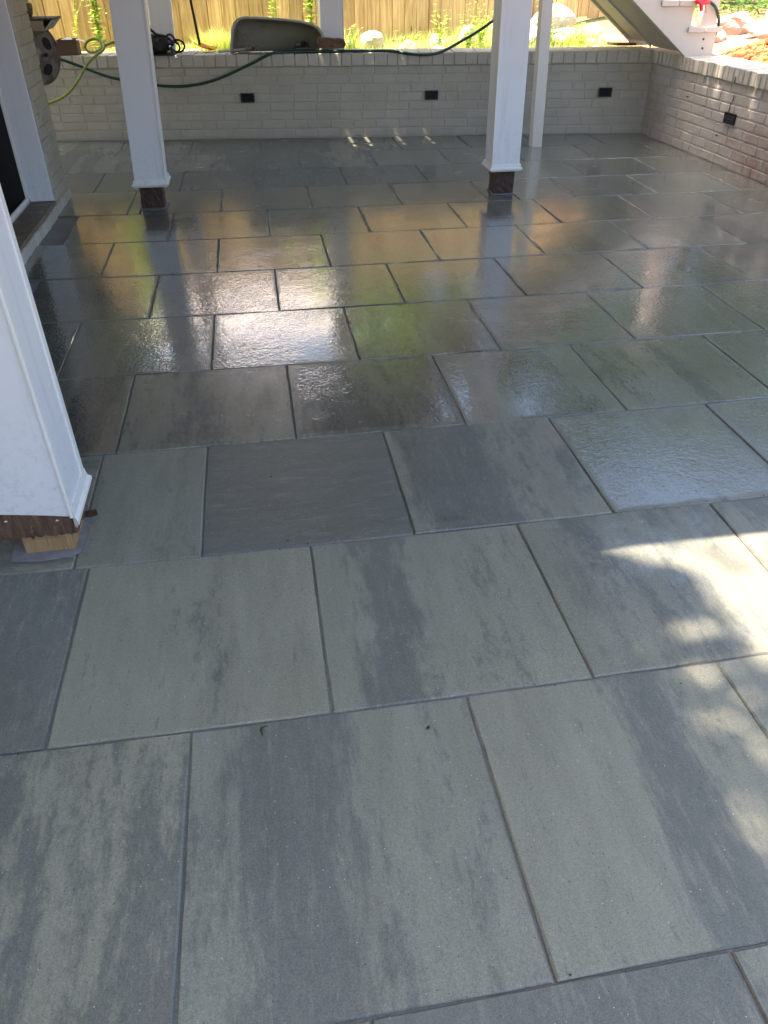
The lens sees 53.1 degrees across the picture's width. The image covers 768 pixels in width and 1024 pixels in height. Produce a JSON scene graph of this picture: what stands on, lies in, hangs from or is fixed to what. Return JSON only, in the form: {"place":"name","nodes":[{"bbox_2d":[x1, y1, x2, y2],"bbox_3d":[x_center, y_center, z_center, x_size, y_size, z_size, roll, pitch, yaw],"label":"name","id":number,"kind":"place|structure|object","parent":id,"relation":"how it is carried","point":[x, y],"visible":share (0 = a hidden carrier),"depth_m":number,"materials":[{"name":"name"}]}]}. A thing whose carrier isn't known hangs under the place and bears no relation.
{"place":"outdoors","nodes":[
{"label":"outdoors","id":0,"kind":"place"},
{"bbox_2d":[0,133,767,1023],"bbox_3d":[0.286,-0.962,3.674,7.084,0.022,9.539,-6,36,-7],"label":"patio paving","id":1,"kind":"structure","parent":0,"point":[346,865],"depth_m":2.00,"materials":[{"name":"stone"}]},
{"bbox_2d":[0,184,97,552],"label":"porch post","id":2,"kind":"object","parent":1,"relation":"on","point":[45,480],"visible":1,"depth_m":1.97,"materials":[{"name":"white wood"}]},
{"bbox_2d":[11,509,88,561],"bbox_3d":[-0.964,0.067,2.235,0.200,0.003,0.238,-6,36,-7],"label":"mortar patch","id":3,"kind":"object","parent":1,"relation":"on","point":[20,554],"visible":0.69,"depth_m":2.17,"materials":[{"name":"grey concrete"}]},
{"bbox_2d":[109,0,170,207],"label":"porch post","id":4,"kind":"object","parent":1,"relation":"on","point":[134,51],"visible":1,"depth_m":4.78,"materials":[{"name":"white paint"}]},
{"bbox_2d":[140,201,169,209],"bbox_3d":[-1.559,-2.088,5.238,0.188,0.003,0.210,-6,36,-7],"label":"mortar patch","id":5,"kind":"object","parent":1,"relation":"on","point":[165,207],"visible":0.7,"depth_m":5.17,"materials":[{"name":"grey concrete"}]},
{"bbox_2d":[487,189,515,194],"bbox_3d":[0.837,-2.294,5.499,0.185,0.003,0.195,-6,36,-7],"label":"mortar patch","id":6,"kind":"object","parent":1,"relation":"on","point":[490,192],"visible":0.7,"depth_m":5.44,"materials":[{"name":"grey concrete"}]},
{"bbox_2d":[482,0,532,193],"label":"porch post","id":7,"kind":"object","parent":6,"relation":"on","point":[509,55],"visible":1,"depth_m":5.06,"materials":[{"name":"white paint"}]},
{"bbox_2d":[529,0,552,146],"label":"slender post","id":8,"kind":"object","parent":1,"relation":"on","point":[544,21],"visible":1,"depth_m":6.45,"materials":[{"name":"beige paint"}]},
{"bbox_2d":[17,156,764,975],"bbox_3d":[0.472,-1.180,3.957,4.604,0.006,6.549,-6,36,-7],"label":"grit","id":9,"kind":"object","parent":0,"point":[355,432],"visible":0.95,"depth_m":2.71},
{"bbox_2d":[106,0,767,52],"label":"yard ground","id":10,"kind":"structure","parent":0,"point":[729,43],"depth_m":8.63,"materials":[{"name":"soil"}]},
{"bbox_2d":[70,0,83,37],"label":"leafy weed","id":11,"kind":"object","parent":10,"relation":"on","point":[75,21],"visible":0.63,"depth_m":7.03,"materials":[{"name":"green plant"}]},
{"bbox_2d":[87,0,108,51],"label":"leafy weed","id":12,"kind":"object","parent":10,"relation":"on","point":[97,17],"visible":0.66,"depth_m":7.00,"materials":[{"name":"green plant"}]},
{"bbox_2d":[268,0,278,17],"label":"leafy weed","id":13,"kind":"object","parent":10,"relation":"on","point":[271,7],"visible":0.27,"depth_m":7.47,"materials":[{"name":"green plant"}]},
{"bbox_2d":[302,0,317,25],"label":"leafy weed","id":14,"kind":"object","parent":10,"relation":"on","point":[310,6],"visible":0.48,"depth_m":7.27,"materials":[{"name":"green plant"}]},
{"bbox_2d":[27,0,604,51],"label":"board fence","id":15,"kind":"object","parent":10,"relation":"on","point":[398,17],"visible":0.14,"depth_m":8.08,"materials":[{"name":"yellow wood"}]},
{"bbox_2d":[344,24,362,48],"bbox_3d":[-0.324,-4.653,7.546,0.317,0.290,0.278,-6,36,-7],"label":"leafy weed","id":16,"kind":"object","parent":10,"relation":"on","point":[351,42],"visible":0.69,"depth_m":7.54,"materials":[{"name":"green plant"}]},
{"bbox_2d":[81,21,652,51],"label":"grass","id":17,"kind":"structure","parent":10,"relation":"on","point":[220,43],"depth_m":7.56,"materials":[{"name":"plant"}]},
{"bbox_2d":[360,30,384,48],"bbox_3d":[-0.116,-4.873,7.994,0.274,0.228,0.173,-6,36,-7],"label":"rock","id":18,"kind":"object","parent":10,"relation":"on","point":[375,39],"visible":0.66,"depth_m":7.92,"materials":[{"name":"white stone"}]},
{"bbox_2d":[392,31,420,48],"bbox_3d":[0.241,-4.556,7.464,0.356,0.210,0.157,-25,43,-31],"label":"leafy weed","id":19,"kind":"object","parent":10,"relation":"on","point":[411,44],"visible":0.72,"depth_m":7.47,"materials":[{"name":"green plant"}]},
{"bbox_2d":[398,39,414,48],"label":"rock","id":20,"kind":"object","parent":10,"relation":"on","point":[406,45],"visible":0.34,"depth_m":7.83,"materials":[{"name":"white stone"}]},
{"bbox_2d":[430,34,443,46],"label":"rock","id":21,"kind":"object","parent":10,"relation":"on","point":[432,36],"visible":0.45,"depth_m":7.90,"materials":[{"name":"white stone"}]},
{"bbox_2d":[431,8,450,46],"bbox_3d":[0.567,-4.738,7.540,0.242,0.405,0.287,-6,36,-7],"label":"leafy weed","id":22,"kind":"object","parent":10,"relation":"on","point":[440,35],"visible":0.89,"depth_m":7.56,"materials":[{"name":"green plant"}]},
{"bbox_2d":[459,25,476,44],"bbox_3d":[0.886,-5.021,8.119,0.208,0.218,0.132,-21,40,-26],"label":"rock","id":23,"kind":"object","parent":10,"relation":"on","point":[462,36],"visible":0.38,"depth_m":8.06,"materials":[{"name":"white stone"}]},
{"bbox_2d":[459,14,482,47],"bbox_3d":[0.810,-4.661,7.507,0.271,0.350,0.247,14,38,19],"label":"leafy weed","id":24,"kind":"object","parent":10,"relation":"on","point":[467,25],"visible":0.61,"depth_m":7.49,"materials":[{"name":"green plant"}]},
{"bbox_2d":[466,1,492,45],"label":"leafy weed","id":25,"kind":"object","parent":10,"relation":"on","point":[481,33],"visible":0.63,"depth_m":7.72,"materials":[{"name":"green plant"}]},
{"bbox_2d":[529,33,536,46],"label":"rock","id":26,"kind":"object","parent":10,"relation":"on","point":[533,36],"visible":0.23,"depth_m":7.77,"materials":[{"name":"white stone"}]},
{"bbox_2d":[530,25,536,33],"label":"rock","id":27,"kind":"object","parent":10,"relation":"on","point":[533,29],"visible":0.13,"depth_m":8.06,"materials":[{"name":"white stone"}]},
{"bbox_2d":[536,0,561,38],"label":"leafy weed","id":28,"kind":"object","parent":10,"relation":"on","point":[552,17],"visible":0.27,"depth_m":7.74,"materials":[{"name":"green plant"}]},
{"bbox_2d":[531,3,576,30],"bbox_3d":[1.890,-5.494,8.574,0.611,0.308,0.382,-17,39,-21],"label":"rock","id":29,"kind":"object","parent":10,"relation":"on","point":[562,13],"visible":0.32,"depth_m":8.44,"materials":[{"name":"white stone"}]},
{"bbox_2d":[553,33,565,46],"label":"rock","id":30,"kind":"object","parent":10,"relation":"on","point":[556,36],"visible":0.41,"depth_m":7.67,"materials":[{"name":"white stone"}]},
{"bbox_2d":[551,28,583,44],"bbox_3d":[1.889,-4.894,7.919,0.286,0.166,0.300,-12,37,-15],"label":"rock","id":31,"kind":"object","parent":10,"relation":"on","point":[561,30],"visible":0.21,"depth_m":7.83,"materials":[{"name":"white stone"}]},
{"bbox_2d":[565,19,585,41],"bbox_3d":[1.888,-4.761,7.649,0.264,0.252,0.269,-6,36,-7],"label":"leafy weed","id":32,"kind":"object","parent":10,"relation":"on","point":[577,28],"visible":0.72,"depth_m":7.61,"materials":[{"name":"green plant"}]},
{"bbox_2d":[580,23,603,37],"bbox_3d":[2.218,-5.141,8.281,0.289,0.216,0.243,10,37,15],"label":"rock","id":33,"kind":"object","parent":10,"relation":"on","point":[593,27],"visible":0.35,"depth_m":8.17,"materials":[{"name":"white stone"}]},
{"bbox_2d":[596,33,620,46],"bbox_3d":[2.328,-4.895,8.010,0.275,0.160,0.160,5,36,7],"label":"rock","id":34,"kind":"object","parent":10,"relation":"on","point":[614,37],"visible":0.38,"depth_m":7.93,"materials":[{"name":"white stone"}]},
{"bbox_2d":[714,25,726,42],"bbox_3d":[3.210,-4.684,7.566,0.395,0.194,0.282,-42,53,-43],"label":"boulder","id":35,"kind":"object","parent":10,"relation":"on","point":[721,36],"visible":0.29,"depth_m":7.47,"materials":[{"name":"beige stone"}]},
{"bbox_2d":[694,0,767,15],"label":"ground ivy","id":36,"kind":"object","parent":10,"relation":"on","point":[760,2],"visible":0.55,"depth_m":8.73,"materials":[{"name":"green plant"}]},
{"bbox_2d":[716,11,753,35],"bbox_3d":[3.626,-4.991,7.922,0.694,0.295,0.337,-24,42,-29],"label":"boulder","id":37,"kind":"object","parent":10,"relation":"on","point":[733,24],"visible":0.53,"depth_m":7.74,"materials":[{"name":"beige stone"}]},
{"bbox_2d":[718,38,767,63],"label":"clay heap","id":38,"kind":"object","parent":10,"relation":"on","point":[757,51],"visible":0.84,"depth_m":6.20,"materials":[{"name":"orange soil"}]},
{"bbox_2d":[743,20,767,35],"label":"boulder","id":39,"kind":"object","parent":10,"relation":"on","point":[752,28],"visible":0.64,"depth_m":7.33,"materials":[{"name":"beige stone"}]},
{"bbox_2d":[753,30,767,39],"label":"boulder","id":40,"kind":"object","parent":10,"relation":"on","point":[761,35],"visible":0.87,"depth_m":6.84,"materials":[{"name":"beige stone"}]},
{"label":"ground","id":41,"kind":"structure","parent":0,"visible":0},
{"bbox_2d":[0,0,71,264],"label":"brick house","id":42,"kind":"structure","parent":41,"relation":"on","point":[35,188],"depth_m":4.78,"materials":[{"name":"brick"}]},
{"bbox_2d":[0,87,29,223],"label":"door","id":43,"kind":"structure","parent":42,"relation":"in","point":[12,181],"depth_m":4.75,"materials":[{"name":"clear glass"}]},
{"bbox_2d":[29,16,60,35],"bbox_3d":[-2.580,-3.194,5.091,0.765,0.115,0.605,-6,36,-7],"label":"tray","id":44,"kind":"object","parent":42,"relation":"attached to","point":[40,25],"visible":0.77,"depth_m":5.13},
{"bbox_2d":[33,30,60,84],"bbox_3d":[-2.463,-3.095,5.248,0.334,0.400,0.742,-2,36,-2],"label":"hose reel","id":45,"kind":"object","parent":42,"relation":"attached to","point":[44,43],"visible":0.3,"depth_m":5.42,"materials":[{"name":"grey plastic"}]},
{"bbox_2d":[44,19,492,87],"bbox_3d":[-0.729,-3.759,6.251,4.022,0.674,1.592,-6,36,-7],"label":"garden hose","id":46,"kind":"object","parent":45,"relation":"attached to","point":[304,51],"visible":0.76,"depth_m":6.82,"materials":[{"name":"black rubber"}]},
{"bbox_2d":[44,46,668,140],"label":"garden wall","id":47,"kind":"structure","parent":41,"relation":"on","point":[317,95],"depth_m":7.05,"materials":[{"name":"grey brick"}]},
{"bbox_2d":[56,37,84,55],"bbox_3d":[-2.775,-4.147,6.838,0.220,0.133,0.168,-6,36,-7],"label":"cardboard box","id":48,"kind":"object","parent":47,"relation":"on","point":[67,46],"visible":0.96,"depth_m":6.78,"materials":[{"name":"brown cardboard"}]},
{"bbox_2d":[48,37,114,104],"bbox_3d":[-2.551,-3.818,6.669,0.928,0.497,0.218,-21,40,-26],"label":"garden hose","id":49,"kind":"object","parent":47,"relation":"hanging from","point":[99,51],"visible":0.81,"depth_m":6.61,"materials":[{"name":"green rubber"}]},
{"bbox_2d":[147,0,176,51],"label":"porch post","id":50,"kind":"object","parent":47,"relation":"on","point":[161,16],"depth_m":6.79,"materials":[{"name":"white paint"}]},
{"bbox_2d":[150,28,184,59],"bbox_3d":[-1.965,-4.105,6.721,0.440,0.238,0.320,-6,36,-7],"label":"coiled black cable","id":51,"kind":"object","parent":47,"relation":"on","point":[162,45],"visible":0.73,"depth_m":6.73,"materials":[{"name":"rubber"}]},
{"bbox_2d":[189,0,216,49],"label":"scoop shovel","id":52,"kind":"object","parent":47,"relation":"on","point":[202,45],"visible":1,"depth_m":6.94,"materials":[{"name":"black"}]},
{"bbox_2d":[218,45,257,52],"bbox_3d":[-1.288,-4.091,6.793,0.365,0.064,0.036,5,36,7],"label":"pole","id":53,"kind":"object","parent":47,"relation":"on","point":[248,48],"visible":1,"depth_m":6.78,"materials":[{"name":"grey metal"}]},
{"bbox_2d":[240,93,254,102],"bbox_3d":[-1.247,-3.784,7.024,0.124,0.076,0.016,-1,36,-1],"label":"wall vent","id":54,"kind":"object","parent":47,"relation":"attached to","point":[247,97],"depth_m":7.02,"materials":[{"name":"black plastic"}]},
{"bbox_2d":[230,16,323,53],"bbox_3d":[-0.964,-4.263,6.857,0.842,0.288,0.199,-6,36,-7],"label":"plastic tub","id":55,"kind":"object","parent":47,"relation":"on","point":[270,34],"visible":0.89,"depth_m":6.92,"materials":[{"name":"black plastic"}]},
{"bbox_2d":[295,41,310,49],"bbox_3d":[-0.718,-4.145,6.827,0.140,0.071,0.050,-6,36,-7],"label":"scrub brush","id":56,"kind":"object","parent":47,"relation":"on","point":[302,45],"visible":1,"depth_m":6.82,"materials":[{"name":"black plastic"}]},
{"bbox_2d":[315,37,345,48],"bbox_3d":[-0.477,-4.189,6.860,0.272,0.092,0.121,-6,36,-7],"label":"brick chunk","id":57,"kind":"object","parent":47,"relation":"on","point":[325,42],"visible":1,"depth_m":6.82,"materials":[{"name":"brown brick"}]},
{"bbox_2d":[318,0,344,49],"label":"porch post","id":58,"kind":"object","parent":47,"relation":"on","point":[331,17],"visible":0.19,"depth_m":6.84,"materials":[{"name":"white paint"}]},
{"bbox_2d":[425,90,437,99],"bbox_3d":[0.436,-3.829,7.061,0.124,0.076,0.016,-1,36,-1],"label":"wall vent","id":59,"kind":"object","parent":47,"relation":"attached to","point":[431,94],"depth_m":7.06,"materials":[{"name":"black plastic"}]},
{"bbox_2d":[598,87,612,96],"bbox_3d":[2.041,-3.874,7.095,0.124,0.076,0.016,-1,36,-1],"label":"wall vent","id":60,"kind":"object","parent":47,"relation":"attached to","point":[605,92],"depth_m":7.09,"materials":[{"name":"black plastic"}]},
{"bbox_2d":[641,50,767,185],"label":"garden wall","id":61,"kind":"structure","parent":41,"relation":"on","point":[690,100],"depth_m":6.17,"materials":[{"name":"brick"}]},
{"bbox_2d":[589,0,722,55],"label":"garden stairs","id":62,"kind":"structure","parent":61,"relation":"on","point":[667,24],"depth_m":6.38,"materials":[{"name":"beige paint"}]},
{"bbox_2d":[710,0,719,37],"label":"garden hose","id":63,"kind":"object","parent":62,"relation":"hanging from","point":[713,4],"visible":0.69,"depth_m":6.27,"materials":[{"name":"rubber"}]},
{"bbox_2d":[695,0,710,12],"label":"hose nozzle","id":64,"kind":"object","parent":63,"relation":"hanging from","point":[701,3],"visible":1,"depth_m":6.17,"materials":[{"name":"red plastic"}]},
{"bbox_2d":[723,111,736,125],"bbox_3d":[2.667,-3.037,5.933,0.017,0.078,0.150,-6,36,-7],"label":"wall vent","id":65,"kind":"object","parent":61,"relation":"attached to","point":[729,118],"depth_m":5.93,"materials":[{"name":"black plastic"}]}
]}

